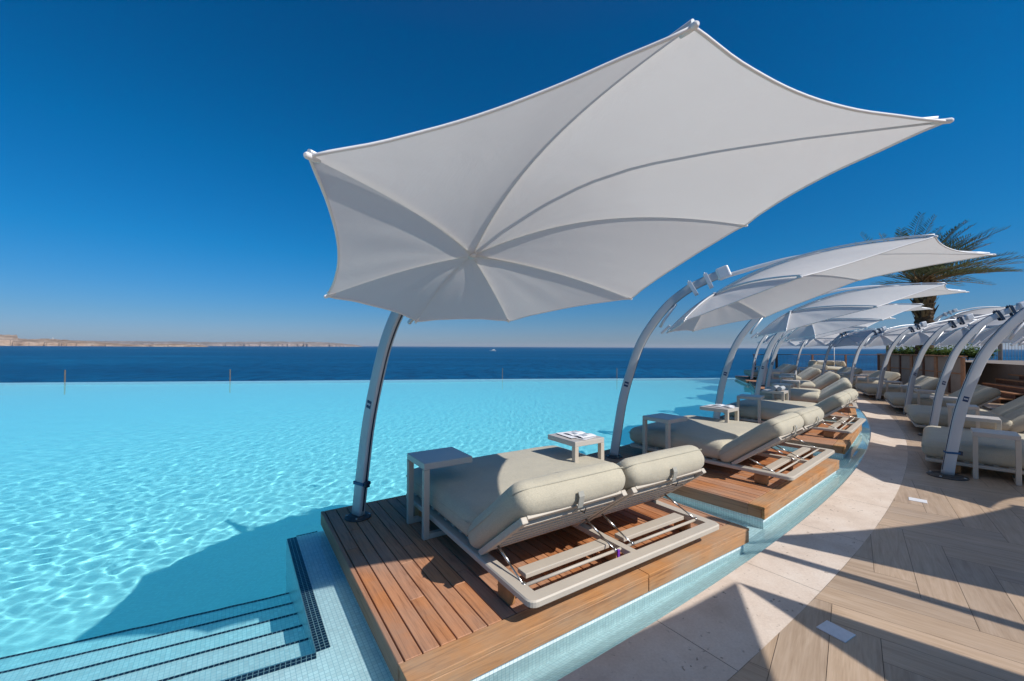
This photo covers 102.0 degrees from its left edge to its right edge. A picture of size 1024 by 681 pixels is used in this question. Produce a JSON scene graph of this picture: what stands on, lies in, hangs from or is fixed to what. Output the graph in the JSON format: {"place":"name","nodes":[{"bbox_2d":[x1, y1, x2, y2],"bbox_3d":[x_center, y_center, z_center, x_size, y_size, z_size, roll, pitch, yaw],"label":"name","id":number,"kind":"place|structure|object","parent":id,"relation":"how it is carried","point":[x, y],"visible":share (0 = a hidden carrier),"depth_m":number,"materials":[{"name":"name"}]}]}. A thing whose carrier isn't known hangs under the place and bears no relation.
{"place":"outdoors","nodes":[
{"label":"outdoors","id":0,"kind":"place"},
{"bbox_2d":[0,378,869,680],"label":"pool water","id":1,"kind":"structure","parent":0,"point":[162,532],"depth_m":4.50,"materials":[{"name":"blue liquid"}]},
{"bbox_2d":[0,346,1023,382],"bbox_3d":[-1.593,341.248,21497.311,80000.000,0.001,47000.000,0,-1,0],"label":"sea","id":2,"kind":"structure","parent":0,"point":[26,364],"depth_m":474.72,"materials":[{"name":"liquid"}]},
{"bbox_2d":[0,335,130,345],"bbox_3d":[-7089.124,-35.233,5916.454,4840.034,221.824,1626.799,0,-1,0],"label":"headland","id":3,"kind":"structure","parent":2,"relation":"on","point":[10,340],"depth_m":5292.14,"materials":[{"name":"beige stone"}]},
{"bbox_2d":[114,344,207,346],"bbox_3d":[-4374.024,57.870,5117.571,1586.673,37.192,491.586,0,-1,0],"label":"islet","id":4,"kind":"object","parent":2,"relation":"on","point":[168,345],"visible":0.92,"depth_m":4934.63,"materials":[{"name":"beige stone"}]},
{"bbox_2d":[76,340,362,346],"bbox_3d":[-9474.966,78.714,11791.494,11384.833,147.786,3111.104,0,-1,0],"label":"distant coast","id":5,"kind":"structure","parent":2,"relation":"on","point":[306,344],"depth_m":10788.53},
{"bbox_2d":[0,0,1023,348],"label":"sky","id":6,"kind":"structure","parent":0,"point":[157,183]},
{"bbox_2d":[735,376,756,382],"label":"teak platform","id":7,"kind":"structure","parent":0,"point":[745,379],"depth_m":21.62,"materials":[{"name":"brown wood"}]},
{"bbox_2d":[744,364,796,378],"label":"double daybed","id":8,"kind":"object","parent":7,"relation":"on","point":[788,368],"visible":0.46,"depth_m":20.92,"materials":[{"name":"fabric"}]},
{"bbox_2d":[749,329,794,379],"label":"cantilever umbrella","id":9,"kind":"object","parent":7,"relation":"on","point":[765,339],"visible":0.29,"depth_m":20.75,"materials":[{"name":"metal"}]},
{"bbox_2d":[749,381,764,389],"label":"teak platform","id":10,"kind":"structure","parent":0,"point":[752,384],"depth_m":18.62,"materials":[{"name":"brown wood"}]},
{"bbox_2d":[761,332,803,385],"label":"cantilever umbrella","id":11,"kind":"object","parent":10,"relation":"on","point":[764,376],"visible":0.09,"depth_m":17.36,"materials":[{"name":"metal"}]},
{"bbox_2d":[765,367,820,382],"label":"double daybed","id":12,"kind":"object","parent":10,"relation":"on","point":[810,373],"visible":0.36,"depth_m":17.08,"materials":[{"name":"fabric"}]},
{"bbox_2d":[823,404,857,421],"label":"teak platform","id":13,"kind":"structure","parent":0,"point":[850,412],"depth_m":10.02,"materials":[{"name":"brown wood"}]},
{"bbox_2d":[772,383,792,400],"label":"side table","id":14,"kind":"object","parent":13,"relation":"on","point":[786,385],"visible":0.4,"depth_m":11.02,"materials":[{"name":"grey metal"}]},
{"bbox_2d":[781,380,799,387],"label":"side table","id":15,"kind":"object","parent":13,"relation":"on","point":[794,381],"visible":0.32,"depth_m":12.29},
{"bbox_2d":[760,378,857,411],"bbox_3d":[8.216,1.426,11.572,2.144,0.771,1.933,0,-1,38],"label":"double daybed","id":16,"kind":"object","parent":13,"relation":"on","point":[812,395],"visible":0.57,"depth_m":10.84,"materials":[{"name":"fabric"}]},
{"bbox_2d":[754,303,932,394],"bbox_3d":[8.593,0.422,10.824,3.012,2.761,3.229,1,-1,-34],"label":"cantilever umbrella","id":17,"kind":"object","parent":13,"relation":"on","point":[883,312],"visible":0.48,"depth_m":10.03,"materials":[{"name":"fabric"}]},
{"bbox_2d":[661,371,1023,680],"bbox_3d":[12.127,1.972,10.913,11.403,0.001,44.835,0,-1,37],"label":"promenade paving","id":18,"kind":"structure","parent":0,"point":[801,653],"depth_m":2.93,"materials":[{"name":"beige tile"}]},
{"bbox_2d":[558,397,907,680],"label":"stone coping","id":19,"kind":"object","parent":18,"relation":"on","point":[739,618],"visible":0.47,"depth_m":2.96,"materials":[{"name":"stone"}]},
{"bbox_2d":[770,341,800,359],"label":"cantilever umbrella","id":20,"kind":"object","parent":18,"relation":"on","point":[794,343],"visible":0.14,"depth_m":27.44,"materials":[{"name":"fabric"}]},
{"bbox_2d":[791,364,827,373],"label":"double daybed","id":21,"kind":"object","parent":18,"relation":"on","point":[817,366],"visible":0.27,"depth_m":24.35,"materials":[{"name":"fabric"}]},
{"bbox_2d":[752,354,880,372],"bbox_3d":[21.393,1.624,28.980,9.633,1.322,0.060,0,-1,-5],"label":"terrace railing","id":22,"kind":"object","parent":18,"relation":"on","point":[811,356],"visible":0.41,"depth_m":28.93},
{"bbox_2d":[794,332,848,374],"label":"cantilever umbrella","id":23,"kind":"object","parent":18,"relation":"on","point":[823,341],"visible":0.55,"depth_m":24.02,"materials":[{"name":"fabric"}]},
{"bbox_2d":[807,360,845,372],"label":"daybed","id":24,"kind":"object","parent":18,"relation":"on","point":[831,364],"visible":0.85,"depth_m":25.59,"materials":[{"name":"fabric"}]},
{"bbox_2d":[816,620,855,642],"bbox_3d":[2.002,1.797,2.563,0.135,0.008,0.155,1,-1,-29],"label":"floor cover","id":25,"kind":"object","parent":18,"relation":"on","point":[836,631],"visible":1,"depth_m":2.56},
{"bbox_2d":[812,367,861,379],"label":"double daybed","id":26,"kind":"object","parent":18,"relation":"on","point":[857,371],"visible":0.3,"depth_m":20.84,"materials":[{"name":"fabric"}]},
{"bbox_2d":[821,328,885,374],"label":"cantilever umbrella","id":27,"kind":"object","parent":18,"relation":"on","point":[852,338],"visible":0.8,"depth_m":20.62,"materials":[{"name":"fabric"}]},
{"bbox_2d":[853,375,868,389],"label":"side table","id":28,"kind":"object","parent":18,"relation":"on","point":[867,376],"visible":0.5,"depth_m":17.23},
{"bbox_2d":[840,370,899,386],"bbox_3d":[15.319,1.708,18.131,2.144,0.771,1.933,0,-1,22],"label":"double daybed","id":29,"kind":"object","parent":18,"relation":"on","point":[891,376],"visible":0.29,"depth_m":17.38,"materials":[{"name":"fabric"}]},
{"bbox_2d":[849,324,927,382],"bbox_3d":[16.073,0.707,17.442,3.383,2.761,2.996,0,-1,38],"label":"cantilever umbrella","id":30,"kind":"object","parent":18,"relation":"on","point":[889,335],"visible":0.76,"depth_m":17.29,"materials":[{"name":"metal"}]},
{"bbox_2d":[883,381,902,398],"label":"side table","id":31,"kind":"object","parent":18,"relation":"on","point":[901,388],"visible":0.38,"depth_m":14.08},
{"bbox_2d":[855,376,939,397],"bbox_3d":[13.788,1.650,14.783,2.144,0.771,1.933,0,-1,30],"label":"double daybed","id":32,"kind":"object","parent":18,"relation":"on","point":[923,382],"visible":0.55,"depth_m":14.40,"materials":[{"name":"fabric"}]},
{"bbox_2d":[899,385,920,393],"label":"side table","id":33,"kind":"object","parent":18,"relation":"on","point":[915,386],"visible":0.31,"depth_m":12.50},
{"bbox_2d":[908,497,927,503],"bbox_3d":[4.681,1.843,4.783,0.155,0.008,0.130,-1,-1,43],"label":"floor cover","id":34,"kind":"object","parent":18,"relation":"on","point":[917,500],"visible":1,"depth_m":4.76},
{"bbox_2d":[871,319,976,400],"bbox_3d":[14.459,0.649,14.084,3.383,2.761,2.996,-1,-1,43],"label":"cantilever umbrella","id":35,"kind":"object","parent":18,"relation":"on","point":[916,338],"visible":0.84,"depth_m":14.04,"materials":[{"name":"fabric"}]},
{"bbox_2d":[914,389,935,404],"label":"side table","id":36,"kind":"object","parent":18,"relation":"on","point":[918,391],"visible":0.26,"depth_m":11.06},
{"bbox_2d":[877,354,1000,392],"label":"planter wall","id":37,"kind":"structure","parent":18,"relation":"on","point":[902,365],"depth_m":17.93,"materials":[{"name":"brown wood"}]},
{"bbox_2d":[886,346,903,353],"bbox_3d":[19.682,0.561,21.384,0.763,0.612,0.884,0,-1,26],"label":"planter shrub","id":38,"kind":"object","parent":37,"relation":"in","point":[887,348],"visible":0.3,"depth_m":21.25,"materials":[{"name":"green plant"}]},
{"bbox_2d":[899,346,914,355],"bbox_3d":[19.233,0.505,20.030,0.763,0.690,0.884,0,-1,11],"label":"planter shrub","id":39,"kind":"object","parent":37,"relation":"in","point":[904,351],"visible":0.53,"depth_m":20.11,"materials":[{"name":"green plant"}]},
{"bbox_2d":[907,348,914,355],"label":"planter shrub","id":40,"kind":"object","parent":37,"relation":"in","point":[912,351],"visible":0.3,"depth_m":19.65,"materials":[{"name":"green plant"}]},
{"bbox_2d":[919,347,938,354],"bbox_3d":[18.663,0.540,18.466,0.828,0.553,0.854,0,-1,20],"label":"planter shrub","id":41,"kind":"object","parent":37,"relation":"in","point":[929,352],"visible":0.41,"depth_m":18.33,"materials":[{"name":"green plant"}]},
{"bbox_2d":[855,212,1023,356],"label":"date palm","id":42,"kind":"object","parent":37,"relation":"in","point":[932,273],"visible":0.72,"depth_m":18.37,"materials":[{"name":"green plant"}]},
{"bbox_2d":[932,346,953,356],"bbox_3d":[18.580,0.509,17.775,0.763,0.594,0.884,1,-1,-19],"label":"planter shrub","id":43,"kind":"object","parent":37,"relation":"in","point":[936,352],"visible":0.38,"depth_m":17.89,"materials":[{"name":"green plant"}]},
{"bbox_2d":[938,347,964,357],"bbox_3d":[17.890,0.521,16.888,0.763,0.528,0.884,1,-1,-33],"label":"planter shrub","id":44,"kind":"object","parent":37,"relation":"in","point":[949,351],"visible":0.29,"depth_m":16.92,"materials":[{"name":"green plant"}]},
{"bbox_2d":[939,345,964,356],"bbox_3d":[18.345,0.485,17.287,0.828,0.638,0.854,0,-1,5],"label":"planter shrub","id":45,"kind":"object","parent":37,"relation":"in","point":[946,349],"visible":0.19,"depth_m":17.39,"materials":[{"name":"green plant"}]},
{"bbox_2d":[959,344,979,360],"bbox_3d":[17.855,0.458,16.235,0.828,0.659,0.854,0,-1,-10],"label":"planter shrub","id":46,"kind":"object","parent":37,"relation":"in","point":[966,354],"visible":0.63,"depth_m":16.15,"materials":[{"name":"green plant"}]},
{"bbox_2d":[966,347,1000,358],"bbox_3d":[17.771,0.489,15.591,0.884,0.557,0.763,0,-1,42],"label":"planter shrub","id":47,"kind":"object","parent":37,"relation":"in","point":[974,353],"visible":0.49,"depth_m":15.64,"materials":[{"name":"green plant"}]},
{"bbox_2d":[884,384,1000,410],"bbox_3d":[11.943,1.594,11.610,2.144,0.771,1.933,0,-1,37],"label":"double daybed","id":48,"kind":"object","parent":18,"relation":"on","point":[982,396],"visible":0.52,"depth_m":11.08,"materials":[{"name":"fabric"}]},
{"bbox_2d":[929,396,956,403],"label":"side table","id":49,"kind":"object","parent":18,"relation":"on","point":[954,399],"visible":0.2,"depth_m":9.46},
{"bbox_2d":[896,310,1018,414],"bbox_3d":[12.540,0.592,10.890,2.996,2.761,3.383,1,-1,-42],"label":"cantilever umbrella","id":50,"kind":"object","parent":18,"relation":"on","point":[938,338],"visible":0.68,"depth_m":10.99,"materials":[{"name":"metal"}]},
{"bbox_2d":[946,403,979,427],"bbox_3d":[8.971,1.601,8.257,0.420,0.630,0.450,-1,-1,43],"label":"side table","id":51,"kind":"object","parent":18,"relation":"on","point":[950,406],"visible":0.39,"depth_m":8.20,"materials":[{"name":"white metal"}]},
{"bbox_2d":[904,396,1023,433],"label":"double daybed","id":52,"kind":"object","parent":18,"relation":"on","point":[1010,414],"visible":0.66,"depth_m":8.52,"materials":[{"name":"fabric"}]},
{"bbox_2d":[917,301,1023,435],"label":"cantilever umbrella","id":53,"kind":"object","parent":18,"relation":"on","point":[971,336],"visible":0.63,"depth_m":8.20,"materials":[{"name":"metal"}]},
{"bbox_2d":[921,426,1023,474],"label":"double daybed","id":54,"kind":"object","parent":18,"relation":"on","point":[996,453],"visible":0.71,"depth_m":5.79,"materials":[{"name":"fabric"}]},
{"bbox_2d":[926,307,1023,480],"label":"cantilever umbrella","id":55,"kind":"object","parent":18,"relation":"on","point":[986,351],"visible":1,"depth_m":5.61,"materials":[{"name":"metal"}]},
{"bbox_2d":[943,450,962,455],"bbox_3d":[6.041,1.534,5.675,0.171,0.055,0.088,0,-1,22],"label":"ratchet strap","id":56,"kind":"object","parent":55,"relation":"attached to","point":[958,453],"visible":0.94,"depth_m":5.64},
{"bbox_2d":[965,415,1001,429],"bbox_3d":[7.701,1.574,6.830,0.420,0.630,0.450,1,-1,-44],"label":"side table","id":57,"kind":"object","parent":18,"relation":"on","point":[997,421],"visible":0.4,"depth_m":6.69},
{"bbox_2d":[971,428,1021,485],"bbox_3d":[6.529,1.550,5.605,0.450,0.630,0.420,1,-1,-44],"label":"side table","id":58,"kind":"object","parent":18,"relation":"on","point":[1000,434],"visible":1,"depth_m":5.50,"materials":[{"name":"white metal"}]},
{"bbox_2d":[982,374,1023,403],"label":"timber stairs","id":59,"kind":"structure","parent":18,"relation":"on","point":[1003,386],"depth_m":14.02,"materials":[{"name":"brown wood"}]},
{"bbox_2d":[965,360,1023,398],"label":"wall","id":60,"kind":"structure","parent":0,"point":[992,370],"depth_m":15.75,"materials":[{"name":"white paint"}]},
{"bbox_2d":[886,343,1021,360],"bbox_3d":[23.997,0.806,20.342,0.065,2.322,8.868,1,-1,-30],"label":"tall railing","id":61,"kind":"object","parent":60,"relation":"on","point":[1000,353],"visible":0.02,"depth_m":20.32,"materials":[{"name":"brown metal"}]},
{"bbox_2d":[934,306,1004,324],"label":"cantilever umbrella","id":62,"kind":"object","parent":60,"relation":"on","point":[980,311],"visible":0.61,"depth_m":20.07,"materials":[{"name":"fabric"}]},
{"bbox_3d":[10.115,1.931,14.739,2.460,0.126,3.620,0,-1,33],"label":"teak platform","id":63,"kind":"object","parent":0,"visible":0},
{"bbox_2d":[779,376,794,387],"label":"side table","id":64,"kind":"object","parent":63,"relation":"on","point":[781,377],"visible":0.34,"depth_m":14.11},
{"bbox_2d":[781,373,795,379],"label":"side table","id":65,"kind":"object","parent":63,"relation":"on","point":[783,374],"visible":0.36,"depth_m":15.34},
{"bbox_2d":[770,371,839,389],"bbox_3d":[10.298,1.482,14.692,2.144,0.771,1.933,0,-1,32],"label":"double daybed","id":66,"kind":"object","parent":63,"relation":"on","point":[826,379],"visible":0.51,"depth_m":13.85,"materials":[{"name":"fabric"}]},
{"bbox_2d":[765,316,895,387],"bbox_3d":[10.750,0.480,14.002,3.012,2.761,3.229,1,-1,-40],"label":"cantilever umbrella","id":67,"kind":"object","parent":63,"relation":"on","point":[772,361],"visible":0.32,"depth_m":13.98,"materials":[{"name":"metal"}]},
{"label":"pool floor","id":68,"kind":"structure","parent":0,"visible":0},
{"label":"platform shelf","id":69,"kind":"structure","parent":68,"relation":"on","visible":0},
{"bbox_2d":[470,545,743,680],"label":"platform plinth","id":70,"kind":"structure","parent":69,"relation":"on","point":[490,672],"depth_m":2.65,"materials":[{"name":"tile"}]},
{"bbox_2d":[321,495,748,680],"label":"teak platform","id":71,"kind":"structure","parent":70,"relation":"on","point":[439,608],"depth_m":2.81,"materials":[{"name":"brown wood"}]},
{"bbox_2d":[406,447,471,539],"bbox_3d":[-0.654,1.338,3.715,0.450,0.630,0.420,1,-1,-34],"label":"side table","id":72,"kind":"object","parent":71,"relation":"on","point":[426,460],"visible":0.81,"depth_m":3.61,"materials":[{"name":"white metal"}]},
{"bbox_2d":[406,445,718,607],"bbox_3d":[0.318,1.271,3.746,1.933,0.771,2.144,1,-1,-34],"label":"double daybed","id":73,"kind":"object","parent":71,"relation":"on","point":[481,507],"visible":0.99,"depth_m":3.02,"materials":[{"name":"beige fabric"}]},
{"bbox_2d":[548,430,603,462],"bbox_3d":[0.693,1.356,4.526,0.420,0.630,0.450,1,-1,-34],"label":"side table","id":74,"kind":"object","parent":71,"relation":"on","point":[575,443],"visible":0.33,"depth_m":4.38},
{"bbox_2d":[557,431,596,439],"bbox_3d":[0.704,1.027,4.518,0.302,0.025,0.421,1,-1,-34],"label":"magazine","id":75,"kind":"object","parent":74,"relation":"on","point":[581,435],"visible":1,"depth_m":4.48,"materials":[{"name":"paper"}]},
{"bbox_2d":[303,19,953,521],"bbox_3d":[0.324,0.264,2.861,3.012,2.761,3.229,1,-1,-17],"label":"cantilever umbrella","id":76,"kind":"object","parent":71,"relation":"on","point":[629,175],"visible":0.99,"depth_m":2.28,"materials":[{"name":"fabric"}]},
{"bbox_2d":[353,481,370,487],"bbox_3d":[-1.384,1.321,3.849,0.171,0.055,0.088,0,-1,33],"label":"ratchet strap","id":77,"kind":"object","parent":76,"relation":"attached to","point":[366,484],"visible":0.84,"depth_m":3.80,"materials":[{"name":"blue fabric"}]},
{"bbox_2d":[669,471,835,522],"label":"platform plinth","id":78,"kind":"structure","parent":69,"relation":"on","point":[724,509],"depth_m":4.59,"materials":[{"name":"tile"}]},
{"bbox_2d":[588,444,838,519],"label":"teak platform","id":79,"kind":"structure","parent":78,"relation":"on","point":[739,491],"depth_m":4.85,"materials":[{"name":"brown wood"}]},
{"bbox_2d":[642,413,687,453],"bbox_3d":[2.155,1.383,5.843,0.450,0.630,0.420,1,-1,-35],"label":"side table","id":80,"kind":"object","parent":79,"relation":"on","point":[668,419],"visible":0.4,"depth_m":5.75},
{"bbox_2d":[700,404,738,422],"bbox_3d":[3.399,1.403,6.802,0.420,0.630,0.450,1,-1,-40],"label":"side table","id":81,"kind":"object","parent":79,"relation":"on","point":[726,411],"visible":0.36,"depth_m":6.66,"materials":[{"name":"grey metal"}]},
{"bbox_2d":[705,404,733,407],"bbox_3d":[3.441,1.074,6.816,0.302,0.025,0.421,1,-1,-40],"label":"magazine","id":82,"kind":"object","parent":81,"relation":"on","point":[723,406],"visible":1,"depth_m":6.77,"materials":[{"name":"paper"}]},
{"bbox_2d":[628,406,834,484],"bbox_3d":[3.141,1.319,6.039,1.933,0.771,2.144,1,-1,-41],"label":"double daybed","id":83,"kind":"object","parent":79,"relation":"on","point":[732,444],"visible":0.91,"depth_m":5.39,"materials":[{"name":"fabric"}]},
{"bbox_2d":[606,234,995,458],"bbox_3d":[3.352,0.314,5.224,3.012,2.761,3.229,1,-1,-23],"label":"cantilever umbrella","id":84,"kind":"object","parent":79,"relation":"on","point":[790,282],"visible":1,"depth_m":5.20,"materials":[{"name":"fabric"}]},
{"bbox_2d":[777,445,843,455],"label":"platform plinth","id":85,"kind":"structure","parent":69,"relation":"on","point":[839,454],"depth_m":7.12,"materials":[{"name":"tile"}]},
{"bbox_2d":[720,415,861,453],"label":"teak platform","id":86,"kind":"structure","parent":85,"relation":"on","point":[840,443],"depth_m":7.33,"materials":[{"name":"brown wood"}]},
{"bbox_2d":[737,394,764,423],"bbox_3d":[4.849,1.434,8.421,0.420,0.630,0.450,0,-1,40],"label":"side table","id":87,"kind":"object","parent":86,"relation":"on","point":[759,398],"visible":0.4,"depth_m":8.27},
{"bbox_2d":[761,389,788,400],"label":"side table","id":88,"kind":"object","parent":86,"relation":"on","point":[784,393],"visible":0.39,"depth_m":9.37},
{"bbox_2d":[771,385,785,390],"bbox_3d":[6.071,1.084,9.450,0.210,0.108,0.382,-1,-1,44],"label":"rolled towel","id":89,"kind":"object","parent":88,"relation":"on","point":[777,387],"visible":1,"depth_m":9.35,"materials":[{"name":"white fabric"}]},
{"bbox_2d":[724,388,865,437],"bbox_3d":[5.820,1.370,8.604,1.933,0.771,2.144,1,-1,-44],"label":"double daybed","id":90,"kind":"object","parent":86,"relation":"on","point":[774,408],"visible":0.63,"depth_m":8.12,"materials":[{"name":"fabric"}]},
{"bbox_2d":[713,283,968,418],"bbox_3d":[6.118,0.367,7.888,3.012,2.761,3.229,1,-1,-28],"label":"cantilever umbrella","id":91,"kind":"object","parent":86,"relation":"on","point":[831,307],"visible":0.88,"depth_m":7.26,"materials":[{"name":"fabric"}]},
{"bbox_2d":[793,408,870,527],"bbox_3d":[8.569,2.098,12.930,3.560,0.202,29.983,0,-1,34],"label":"overflow channel","id":92,"kind":"object","parent":69,"relation":"on","point":[862,457],"visible":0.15,"depth_m":7.46,"materials":[{"name":"white tile"}]}
]}

